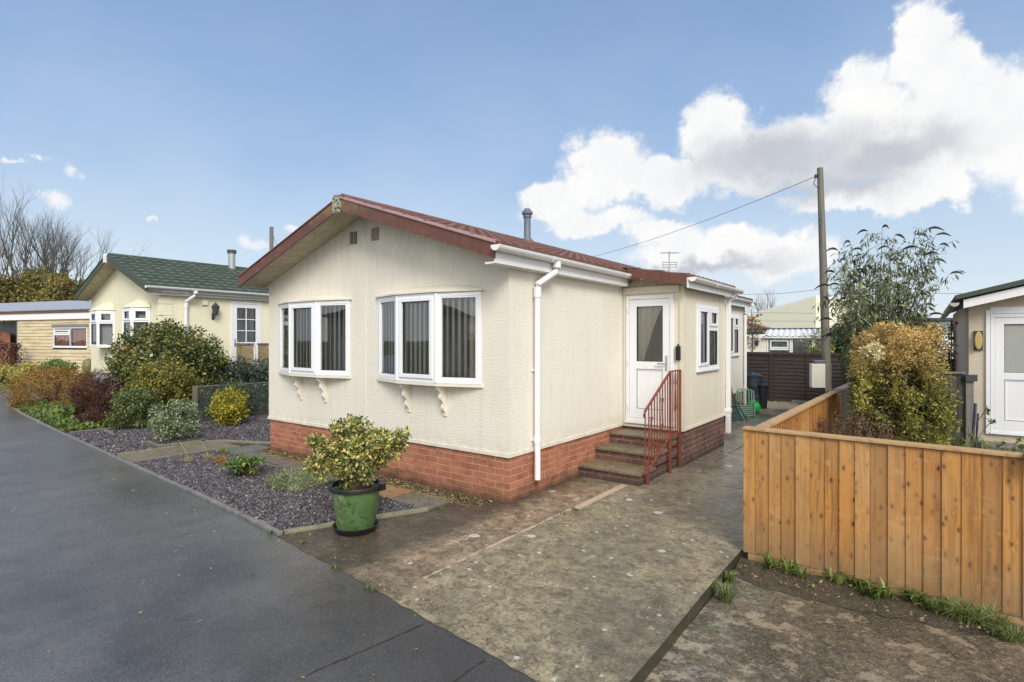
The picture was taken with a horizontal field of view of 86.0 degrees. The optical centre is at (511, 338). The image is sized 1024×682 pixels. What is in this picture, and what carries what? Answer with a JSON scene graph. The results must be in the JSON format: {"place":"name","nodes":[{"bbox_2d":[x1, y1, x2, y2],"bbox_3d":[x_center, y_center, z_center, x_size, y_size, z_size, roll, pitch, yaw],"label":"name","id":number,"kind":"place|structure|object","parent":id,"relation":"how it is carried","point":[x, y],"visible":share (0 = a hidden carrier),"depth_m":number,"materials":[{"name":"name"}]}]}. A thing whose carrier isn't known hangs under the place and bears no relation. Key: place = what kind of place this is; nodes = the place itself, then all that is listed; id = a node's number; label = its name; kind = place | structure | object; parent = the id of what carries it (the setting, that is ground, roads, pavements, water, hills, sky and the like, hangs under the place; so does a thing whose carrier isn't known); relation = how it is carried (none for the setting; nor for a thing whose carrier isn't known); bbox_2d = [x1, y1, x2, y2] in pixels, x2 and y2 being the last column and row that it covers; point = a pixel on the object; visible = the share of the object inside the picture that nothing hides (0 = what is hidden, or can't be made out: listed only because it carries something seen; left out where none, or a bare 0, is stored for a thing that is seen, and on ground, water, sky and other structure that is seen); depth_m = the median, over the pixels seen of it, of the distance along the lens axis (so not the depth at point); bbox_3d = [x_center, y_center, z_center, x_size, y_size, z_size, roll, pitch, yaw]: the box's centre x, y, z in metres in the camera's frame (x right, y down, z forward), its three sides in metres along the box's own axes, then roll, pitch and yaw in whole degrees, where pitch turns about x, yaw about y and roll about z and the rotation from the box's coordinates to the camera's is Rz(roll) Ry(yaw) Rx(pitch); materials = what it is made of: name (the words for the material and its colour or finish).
{"place":"outdoors","nodes":[
{"label":"outdoors","id":0,"kind":"place"},
{"bbox_2d":[0,383,68,402],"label":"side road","id":1,"kind":"structure","parent":0,"point":[3,399],"depth_m":17.55,"materials":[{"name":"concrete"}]},
{"bbox_2d":[0,332,9,363],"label":"brick wall","id":2,"kind":"structure","parent":1,"relation":"on","point":[4,337],"depth_m":24.74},
{"bbox_2d":[0,300,90,381],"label":"clapboard home","id":3,"kind":"object","parent":1,"relation":"on","point":[38,332],"visible":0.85,"depth_m":22.85,"materials":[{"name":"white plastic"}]},
{"bbox_2d":[52,327,87,347],"bbox_3d":[-17.916,-0.060,22.275,2.179,0.840,0.116,0,0,21],"label":"window","id":4,"kind":"structure","parent":3,"relation":"in","point":[63,337],"depth_m":22.28,"materials":[{"name":"white plastic"}]},
{"bbox_2d":[36,357,79,392],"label":"green shrub","id":5,"kind":"object","parent":1,"relation":"on","point":[53,363],"visible":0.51,"depth_m":17.51,"materials":[{"name":"green plant"}]},
{"bbox_2d":[0,381,68,391],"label":"lawn","id":6,"kind":"structure","parent":0,"point":[29,387],"depth_m":20.02,"materials":[{"name":"green plant"}]},
{"bbox_2d":[0,362,13,383],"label":"yellow perennial","id":7,"kind":"object","parent":6,"relation":"on","point":[4,372],"visible":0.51,"depth_m":21.71,"materials":[{"name":"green plant"}]},
{"bbox_2d":[0,339,26,382],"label":"reddish shrub","id":8,"kind":"object","parent":6,"relation":"on","point":[11,359],"visible":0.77,"depth_m":22.48,"materials":[{"name":"red plant"}]},
{"bbox_2d":[7,360,40,383],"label":"yellow perennial","id":9,"kind":"object","parent":6,"relation":"on","point":[20,369],"visible":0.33,"depth_m":21.33,"materials":[{"name":"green plant"}]},
{"bbox_2d":[21,401,266,432],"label":"garden soil","id":10,"kind":"structure","parent":0,"point":[68,431],"depth_m":11.55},
{"bbox_2d":[0,364,99,407],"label":"bronze shrub","id":11,"kind":"object","parent":10,"relation":"on","point":[51,376],"visible":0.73,"depth_m":14.50,"materials":[{"name":"orange plant"}]},
{"bbox_2d":[13,398,111,432],"bbox_3d":[-10.625,1.726,13.068,6.454,0.323,1.295,0,0,41],"label":"ground cover","id":12,"kind":"object","parent":10,"relation":"on","point":[41,409],"visible":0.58,"depth_m":11.64,"materials":[{"name":"green plant"}]},
{"bbox_2d":[44,407,80,422],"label":"broad leaf plant","id":13,"kind":"object","parent":10,"relation":"on","point":[55,412],"visible":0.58,"depth_m":11.80,"materials":[{"name":"plant"}]},
{"bbox_2d":[52,402,90,414],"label":"plant","id":14,"kind":"object","parent":10,"relation":"on","point":[66,407],"visible":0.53,"depth_m":12.17,"materials":[{"name":"green plant"}]},
{"bbox_2d":[65,367,131,414],"bbox_3d":[-9.260,1.221,12.496,1.636,1.226,1.549,0,0,37],"label":"maroon shrub","id":15,"kind":"object","parent":10,"relation":"on","point":[104,398],"visible":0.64,"depth_m":12.20,"materials":[{"name":"red plant"}]},
{"bbox_2d":[73,406,127,425],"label":"maroon shrub","id":16,"kind":"object","parent":10,"relation":"on","point":[93,416],"visible":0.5,"depth_m":11.36,"materials":[{"name":"red plant"}]},
{"bbox_2d":[124,353,205,414],"bbox_3d":[-7.518,1.052,11.896,1.564,1.512,1.458,0,0,37],"label":"golden holly","id":17,"kind":"object","parent":10,"relation":"on","point":[158,381],"visible":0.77,"depth_m":11.65,"materials":[{"name":"yellow plant"}]},
{"bbox_2d":[104,315,232,415],"bbox_3d":[-8.049,0.630,13.053,2.628,2.428,2.694,0,0,37],"label":"tall holly","id":18,"kind":"object","parent":10,"relation":"on","point":[207,365],"visible":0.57,"depth_m":12.55,"materials":[{"name":"green plant"}]},
{"bbox_2d":[73,249,268,408],"bbox_3d":[-7.854,-0.468,18.031,5.379,4.535,9.275,0,0,37],"label":"green roof home","id":19,"kind":"object","parent":10,"relation":"on","point":[121,291],"visible":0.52,"depth_m":14.59,"materials":[{"name":"paint"}]},
{"bbox_2d":[89,302,114,347],"bbox_3d":[-11.373,-0.392,15.203,1.250,1.255,0.407,0,0,37],"label":"bay window","id":20,"kind":"structure","parent":19,"relation":"in","point":[102,317],"depth_m":15.04,"materials":[{"name":"white plastic"}]},
{"bbox_2d":[121,298,150,347],"bbox_3d":[-9.453,-0.392,13.763,1.250,1.255,0.407,0,0,37],"label":"bay window","id":21,"kind":"structure","parent":19,"relation":"in","point":[138,311],"depth_m":13.52,"materials":[{"name":"white plastic"}]},
{"bbox_2d":[231,301,261,370],"bbox_3d":[-7.214,0.015,14.911,0.125,2.030,0.860,0,0,37],"label":"door","id":22,"kind":"structure","parent":19,"relation":"in","point":[246,317],"depth_m":14.93,"materials":[{"name":"white plastic"}]},
{"bbox_2d":[190,388,268,417],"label":"ground cover","id":23,"kind":"object","parent":10,"relation":"on","point":[250,408],"visible":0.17,"depth_m":12.97,"materials":[{"name":"green plant"}]},
{"bbox_2d":[192,359,268,421],"bbox_3d":[-6.376,1.123,14.070,2.346,1.354,4.341,0,0,37],"label":"chain link fence","id":24,"kind":"object","parent":10,"relation":"on","point":[195,396],"visible":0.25,"depth_m":11.92,"materials":[{"name":"metal"}]},
{"bbox_2d":[215,353,268,407],"bbox_3d":[-6.454,1.076,13.617,1.729,1.467,1.737,0,0,37],"label":"rose bush","id":25,"kind":"object","parent":10,"relation":"on","point":[252,376],"visible":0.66,"depth_m":13.28,"materials":[{"name":"green plant"}]},
{"bbox_2d":[235,343,254,388],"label":"brick pier","id":26,"kind":"structure","parent":10,"relation":"on","point":[244,349],"depth_m":14.20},
{"bbox_2d":[67,414,269,455],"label":"slate bed far ground","id":27,"kind":"structure","parent":0,"point":[183,439],"depth_m":10.02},
{"bbox_2d":[104,386,158,430],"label":"clipped shrub","id":28,"kind":"object","parent":27,"relation":"on","point":[135,399],"visible":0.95,"depth_m":10.83,"materials":[{"name":"green plant"}]},
{"bbox_2d":[146,396,203,441],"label":"clipped shrub","id":29,"kind":"object","parent":27,"relation":"on","point":[162,422],"visible":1,"depth_m":9.62,"materials":[{"name":"plant"}]},
{"bbox_2d":[205,387,251,425],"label":"golden shrub","id":30,"kind":"object","parent":27,"relation":"on","point":[226,408],"visible":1,"depth_m":11.19,"materials":[{"name":"yellow plant"}]},
{"bbox_2d":[217,380,252,408],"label":"shrub","id":31,"kind":"object","parent":27,"relation":"on","point":[239,385],"visible":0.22,"depth_m":12.05,"materials":[{"name":"green plant"}]},
{"bbox_2d":[117,441,239,462],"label":"stone path","id":32,"kind":"structure","parent":0,"point":[154,454],"depth_m":8.72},
{"bbox_2d":[257,343,268,407],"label":"brick pier","id":33,"kind":"structure","parent":0,"point":[263,350],"depth_m":14.37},
{"bbox_2d":[0,401,534,681],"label":"road","id":34,"kind":"structure","parent":0,"point":[89,580],"depth_m":3.83,"materials":[{"name":"asphalt"}]},
{"bbox_2d":[5,403,282,536],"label":"kerb","id":35,"kind":"structure","parent":34,"relation":"on","point":[245,517],"depth_m":6.64,"materials":[{"name":"concrete"}]},
{"bbox_2d":[296,624,485,681],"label":"road joint","id":36,"kind":"object","parent":34,"relation":"on","point":[389,639],"visible":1,"depth_m":3.08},
{"bbox_2d":[228,444,307,470],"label":"grey path","id":37,"kind":"structure","parent":0,"point":[250,450],"depth_m":8.43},
{"bbox_2d":[134,449,419,534],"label":"slate chippings","id":38,"kind":"object","parent":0,"point":[204,479],"visible":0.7,"depth_m":6.35,"materials":[{"name":"gravel"}]},
{"bbox_2d":[217,453,266,475],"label":"evergreen shrub","id":39,"kind":"object","parent":38,"relation":"on","point":[241,467],"visible":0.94,"depth_m":7.08,"materials":[{"name":"green plant"}]},
{"bbox_2d":[71,420,428,533],"bbox_3d":[-4.448,1.854,8.418,8.904,0.191,2.060,0,0,40],"label":"bed edging","id":40,"kind":"object","parent":38,"relation":"on","point":[378,516],"visible":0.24,"depth_m":5.70,"materials":[{"name":"concrete"}]},
{"bbox_2d":[263,467,345,492],"bbox_3d":[-2.503,1.693,6.735,0.853,0.287,0.935,0,0,37],"label":"heather cushion","id":41,"kind":"object","parent":38,"relation":"on","point":[287,478],"visible":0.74,"depth_m":6.58,"materials":[{"name":"plant"}]},
{"bbox_2d":[159,442,504,510],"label":"path soil","id":42,"kind":"structure","parent":0,"point":[458,498],"depth_m":6.59,"materials":[{"name":"soil"}]},
{"bbox_2d":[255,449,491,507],"bbox_3d":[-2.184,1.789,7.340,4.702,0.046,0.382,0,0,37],"label":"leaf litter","id":43,"kind":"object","parent":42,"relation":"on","point":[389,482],"visible":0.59,"depth_m":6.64,"materials":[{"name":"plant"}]},
{"bbox_2d":[379,484,414,497],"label":"sandstone path","id":44,"kind":"structure","parent":0,"point":[391,492],"depth_m":6.43,"materials":[{"name":"stone"}]},
{"bbox_2d":[392,491,452,509],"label":"grey path","id":45,"kind":"structure","parent":0,"point":[423,500],"depth_m":6.12,"materials":[{"name":"stone"}]},
{"bbox_2d":[0,0,1023,317],"label":"sky","id":46,"kind":"structure","parent":0,"point":[193,129],"materials":[{"name":"blue"}]},
{"bbox_2d":[278,448,747,681],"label":"driveway","id":47,"kind":"structure","parent":0,"point":[628,608],"depth_m":4.38,"materials":[{"name":"concrete"}]},
{"bbox_2d":[300,413,411,536],"bbox_3d":[-1.475,1.247,5.160,0.890,1.101,0.831,0,0,37],"label":"potted shrub","id":48,"kind":"object","parent":47,"relation":"on","point":[356,489],"visible":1,"depth_m":5.05,"materials":[{"name":"green plant"}]},
{"bbox_2d":[285,532,571,681],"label":"leaf litter","id":49,"kind":"object","parent":47,"relation":"on","point":[439,615],"visible":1,"depth_m":3.49,"materials":[{"name":"plant"}]},
{"bbox_2d":[422,484,627,578],"bbox_3d":[0.374,1.798,5.438,0.116,0.001,3.351,0,0,37],"label":"mortar strip","id":50,"kind":"object","parent":47,"relation":"on","point":[599,496],"visible":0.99,"depth_m":5.79,"materials":[{"name":"concrete"}]},
{"bbox_2d":[579,428,678,485],"bbox_3d":[1.609,1.585,7.460,0.872,0.490,1.317,0,0,37],"label":"doorstep","id":51,"kind":"object","parent":47,"relation":"on","point":[619,457],"visible":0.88,"depth_m":7.31,"materials":[{"name":"red brick"}]},
{"bbox_2d":[643,370,680,484],"bbox_3d":[1.976,1.118,7.172,0.033,1.383,1.260,0,0,37],"label":"handrail","id":52,"kind":"object","parent":47,"relation":"on","point":[661,425],"visible":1,"depth_m":7.22,"materials":[{"name":"metal"}]},
{"bbox_2d":[720,408,788,450],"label":"path","id":53,"kind":"structure","parent":0,"point":[732,441],"depth_m":11.44,"materials":[{"name":"concrete"}]},
{"bbox_2d":[237,193,758,503],"bbox_3d":[1.314,-0.270,11.033,6.250,4.240,10.660,0,0,37],"label":"park home","id":54,"kind":"object","parent":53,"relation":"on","point":[493,366],"visible":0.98,"depth_m":7.32,"materials":[{"name":"paint"}]},
{"bbox_2d":[277,295,351,378],"bbox_3d":[-2.862,-0.047,8.325,1.860,1.195,0.755,0,0,37],"label":"bay window","id":55,"kind":"structure","parent":54,"relation":"in","point":[318,326],"depth_m":8.18,"materials":[{"name":"white plastic"}]},
{"bbox_2d":[375,285,484,387],"bbox_3d":[-0.951,-0.047,6.891,1.860,1.195,0.755,0,0,37],"label":"bay window","id":56,"kind":"structure","parent":54,"relation":"in","point":[433,333],"depth_m":6.68,"materials":[{"name":"white plastic"}]},
{"bbox_2d":[625,294,674,426],"bbox_3d":[2.226,0.303,8.302,0.750,1.885,0.865,0,0,37],"label":"door","id":57,"kind":"structure","parent":54,"relation":"in","point":[644,376],"depth_m":8.07,"materials":[{"name":"white plastic"}]},
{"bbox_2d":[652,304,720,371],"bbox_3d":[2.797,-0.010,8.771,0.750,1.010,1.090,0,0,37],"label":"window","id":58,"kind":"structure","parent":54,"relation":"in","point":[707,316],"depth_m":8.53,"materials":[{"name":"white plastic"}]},
{"bbox_2d":[731,314,740,356],"bbox_3d":[5.258,-0.085,13.057,0.115,0.990,0.940,0,0,37],"label":"window","id":59,"kind":"structure","parent":54,"relation":"in","point":[734,318],"depth_m":13.06,"materials":[{"name":"white plastic"}]},
{"bbox_2d":[731,391,747,421],"bbox_3d":[4.816,1.455,12.164,0.446,0.791,0.683,0,0,-13],"label":"garden chair","id":60,"kind":"object","parent":53,"relation":"on","point":[734,415],"visible":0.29,"depth_m":12.11,"materials":[{"name":"green paint"}]},
{"bbox_2d":[735,389,755,417],"bbox_3d":[5.472,1.529,12.887,0.424,0.664,0.740,0,0,22],"label":"garden chair","id":61,"kind":"object","parent":53,"relation":"on","point":[748,410],"visible":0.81,"depth_m":12.87,"materials":[{"name":"green plastic"}]},
{"bbox_2d":[757,383,768,408],"bbox_3d":[6.512,1.475,14.300,0.340,0.650,0.340,0,0,37],"label":"black bin","id":62,"kind":"object","parent":53,"relation":"on","point":[763,391],"visible":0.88,"depth_m":14.18,"materials":[{"name":"plastic"}]},
{"bbox_2d":[809,360,831,393],"bbox_3d":[7.246,1.175,12.889,0.430,1.350,0.200,0,0,14],"label":"meter cabinet","id":63,"kind":"object","parent":53,"relation":"on","point":[820,373],"visible":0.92,"depth_m":12.81,"materials":[{"name":"paint"}]},
{"bbox_2d":[813,167,830,394],"bbox_3d":[7.486,-1.105,13.180,0.434,6.017,0.209,0,0,-10],"label":"utility pole","id":64,"kind":"object","parent":53,"relation":"on","point":[825,344],"visible":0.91,"depth_m":13.14,"materials":[{"name":"wood"}]},
{"bbox_2d":[767,401,800,409],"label":"gravel yard","id":65,"kind":"structure","parent":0,"point":[780,405],"depth_m":14.96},
{"bbox_2d":[747,372,762,403],"bbox_3d":[6.339,1.334,14.500,0.620,0.932,0.620,0,0,37],"label":"compost bin","id":66,"kind":"object","parent":65,"relation":"on","point":[754,380],"visible":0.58,"depth_m":14.26,"materials":[{"name":"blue plastic"}]},
{"bbox_2d":[747,352,952,401],"bbox_3d":[8.379,1.140,15.338,9.400,1.520,0.105,0,0,37],"label":"lap fence","id":67,"kind":"object","parent":65,"relation":"on","point":[785,375],"visible":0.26,"depth_m":15.65,"materials":[{"name":"wood"}]},
{"bbox_2d":[915,321,954,364],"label":"rambling rose","id":68,"kind":"object","parent":65,"relation":"on","point":[933,327],"visible":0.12,"depth_m":12.79,"materials":[{"name":"green plant"}]},
{"bbox_2d":[936,321,955,371],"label":"rambling rose","id":69,"kind":"object","parent":65,"relation":"on","point":[953,362],"visible":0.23,"depth_m":12.57,"materials":[{"name":"green plant"}]},
{"bbox_2d":[940,279,1023,447],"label":"beige home","id":70,"kind":"object","parent":65,"relation":"on","point":[989,335],"visible":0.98,"depth_m":8.63,"materials":[{"name":"paint"}]},
{"bbox_2d":[986,306,1023,435],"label":"door","id":71,"kind":"structure","parent":70,"relation":"in","point":[1004,332],"depth_m":8.59,"materials":[{"name":"white plastic"}]},
{"bbox_2d":[644,575,1023,681],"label":"neighbour driveway","id":72,"kind":"structure","parent":0,"point":[752,632],"depth_m":3.35,"materials":[{"name":"concrete"}]},
{"bbox_2d":[701,577,743,603],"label":"grass tuft","id":73,"kind":"object","parent":72,"relation":"on","point":[723,595],"visible":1,"depth_m":3.94,"materials":[{"name":"plant"}]},
{"bbox_2d":[732,557,1023,642],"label":"soil strip","id":74,"kind":"object","parent":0,"point":[833,590],"visible":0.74,"depth_m":3.98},
{"bbox_2d":[756,550,825,579],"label":"leafy weed","id":75,"kind":"object","parent":74,"relation":"on","point":[786,569],"visible":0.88,"depth_m":4.34,"materials":[{"name":"green plant"}]},
{"bbox_2d":[809,566,881,588],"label":"leafy weed","id":76,"kind":"object","parent":74,"relation":"on","point":[838,580],"visible":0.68,"depth_m":4.13,"materials":[{"name":"green plant"}]},
{"bbox_2d":[851,577,898,601],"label":"leafy weed","id":77,"kind":"object","parent":74,"relation":"on","point":[878,592],"visible":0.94,"depth_m":3.94,"materials":[{"name":"green plant"}]},
{"bbox_2d":[734,561,1023,638],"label":"leaf litter","id":78,"kind":"object","parent":74,"relation":"on","point":[813,585],"visible":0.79,"depth_m":3.92,"materials":[{"name":"plant"}]},
{"bbox_2d":[888,585,954,610],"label":"leafy weed","id":79,"kind":"object","parent":74,"relation":"on","point":[912,598],"visible":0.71,"depth_m":3.84,"materials":[{"name":"green plant"}]},
{"bbox_2d":[906,589,1002,624],"bbox_3d":[2.952,1.795,3.711,0.506,0.150,0.308,0,0,27],"label":"leafy weed","id":80,"kind":"object","parent":74,"relation":"on","point":[933,606],"visible":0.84,"depth_m":3.69,"materials":[{"name":"green plant"}]},
{"bbox_2d":[921,592,1023,631],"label":"grass tuft","id":81,"kind":"object","parent":74,"relation":"on","point":[981,613],"visible":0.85,"depth_m":3.59,"materials":[{"name":"plant"}]},
{"bbox_2d":[966,613,1023,644],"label":"grass tuft","id":82,"kind":"object","parent":74,"relation":"on","point":[1009,635],"visible":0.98,"depth_m":3.44,"materials":[{"name":"plant"}]},
{"bbox_2d":[979,441,1023,452],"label":"step","id":83,"kind":"object","parent":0,"point":[1008,445],"visible":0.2,"depth_m":8.29,"materials":[{"name":"concrete"}]},
{"label":"neighbour garden","id":84,"kind":"structure","parent":0,"visible":0},
{"bbox_2d":[754,391,840,434],"bbox_3d":[3.367,1.322,6.236,0.130,1.156,4.100,0,0,38],"label":"board fence","id":85,"kind":"object","parent":84,"relation":"on","point":[799,418],"visible":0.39,"depth_m":6.42,"materials":[{"name":"wood"}]},
{"bbox_2d":[831,382,858,435],"bbox_3d":[5.763,1.298,9.302,0.100,1.116,3.639,0,0,39],"label":"board fence","id":86,"kind":"object","parent":84,"relation":"on","point":[842,389],"visible":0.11,"depth_m":8.63,"materials":[{"name":"wood"}]},
{"bbox_2d":[798,403,923,440],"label":"dry stalks","id":87,"kind":"object","parent":84,"relation":"on","point":[848,428],"visible":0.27,"depth_m":6.53,"materials":[{"name":"plant"}]},
{"bbox_2d":[742,426,1023,625],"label":"board fence","id":88,"kind":"object","parent":84,"relation":"on","point":[932,520],"visible":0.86,"depth_m":3.98,"materials":[{"name":"wood"}]},
{"bbox_2d":[812,224,965,384],"bbox_3d":[6.443,-0.077,9.613,2.910,3.762,1.790,0,0,-11],"label":"butterfly bush","id":89,"kind":"object","parent":84,"relation":"on","point":[898,297],"visible":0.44,"depth_m":9.40,"materials":[{"name":"green plant"}]},
{"bbox_2d":[845,320,963,445],"bbox_3d":[4.810,0.827,6.808,1.256,2.146,1.569,0,0,37],"label":"golden conifer","id":90,"kind":"object","parent":84,"relation":"on","point":[889,385],"visible":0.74,"depth_m":6.65,"materials":[{"name":"yellow plant"}]},
{"bbox_2d":[912,371,977,446],"bbox_3d":[6.539,1.200,8.454,0.998,1.400,0.140,0,0,15],"label":"board fence","id":91,"kind":"object","parent":84,"relation":"on","point":[962,383],"visible":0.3,"depth_m":8.38,"materials":[{"name":"paint"}]},
{"bbox_2d":[971,403,978,446],"bbox_3d":[6.746,1.400,8.007,0.331,0.912,0.070,0,0,-37],"label":"leaning pole","id":92,"kind":"object","parent":84,"relation":"on","point":[974,420],"visible":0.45,"depth_m":8.04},
{"label":"ground","id":93,"kind":"structure","parent":0,"visible":0},
{"bbox_2d":[0,272,37,321],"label":"autumn tree","id":94,"kind":"object","parent":93,"relation":"on","point":[4,296],"visible":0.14,"depth_m":37.44,"materials":[{"name":"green plant"}]},
{"bbox_2d":[0,265,57,321],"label":"autumn tree","id":95,"kind":"object","parent":93,"relation":"on","point":[32,279],"visible":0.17,"depth_m":37.91,"materials":[{"name":"green plant"}]},
{"bbox_2d":[0,172,76,277],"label":"bare tree","id":96,"kind":"object","parent":93,"relation":"on","point":[24,247],"visible":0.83,"depth_m":45.80,"materials":[{"name":"brown plant"}]},
{"bbox_2d":[3,221,93,277],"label":"bare tree","id":97,"kind":"object","parent":93,"relation":"on","point":[46,255],"visible":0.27,"depth_m":56.59,"materials":[{"name":"brown plant"}]},
{"bbox_2d":[32,271,78,319],"bbox_3d":[-31.456,-1.384,38.242,4.655,6.767,4.406,0,0,37],"label":"autumn tree","id":98,"kind":"object","parent":93,"relation":"on","point":[58,287],"visible":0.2,"depth_m":37.11,"materials":[{"name":"green plant"}]},
{"bbox_2d":[0,197,116,278],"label":"bare tree","id":99,"kind":"object","parent":93,"relation":"on","point":[51,244],"visible":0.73,"depth_m":46.36,"materials":[{"name":"brown plant"}]},
{"bbox_2d":[7,222,152,283],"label":"bare tree","id":100,"kind":"object","parent":93,"relation":"on","point":[66,265],"visible":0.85,"depth_m":45.10,"materials":[{"name":"brown plant"}]},
{"bbox_2d":[747,310,763,351],"bbox_3d":[8.098,0.350,18.590,0.831,2.901,0.949,0,0,37],"label":"young tree","id":101,"kind":"object","parent":93,"relation":"on","point":[752,318],"visible":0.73,"depth_m":18.54,"materials":[{"name":"green plant"}]},
{"bbox_2d":[747,328,820,352],"bbox_3d":[11.906,0.665,23.723,5.321,2.270,5.230,0,0,28],"label":"conservatory home","id":102,"kind":"object","parent":93,"relation":"on","point":[767,341],"visible":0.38,"depth_m":21.86,"materials":[{"name":"white plastic"}]},
{"bbox_2d":[767,338,790,352],"bbox_3d":[10.567,0.500,21.744,0.903,1.060,0.117,0,0,28],"label":"window","id":103,"kind":"structure","parent":102,"relation":"in","point":[773,344],"depth_m":21.74,"materials":[{"name":"white plastic"}]},
{"bbox_2d":[791,338,813,352],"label":"window","id":104,"kind":"structure","parent":102,"relation":"in","point":[795,346],"depth_m":21.43,"materials":[{"name":"white plastic"}]},
{"bbox_2d":[747,296,876,339],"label":"industrial shed","id":105,"kind":"structure","parent":93,"relation":"on","point":[802,313],"depth_m":61.74,"materials":[{"name":"white plastic"}]},
{"bbox_2d":[798,327,834,352],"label":"pale flowering shrub","id":106,"kind":"object","parent":93,"relation":"on","point":[816,333],"visible":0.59,"depth_m":18.18,"materials":[{"name":"white plant"}]},
{"bbox_2d":[830,328,848,383],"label":"ivy clump","id":107,"kind":"object","parent":93,"relation":"on","point":[838,348],"visible":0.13,"depth_m":19.27,"materials":[{"name":"green plant"}]},
{"bbox_2d":[848,318,952,333],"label":"grey building","id":108,"kind":"structure","parent":93,"relation":"on","point":[944,321],"depth_m":34.32,"materials":[{"name":"paint"}]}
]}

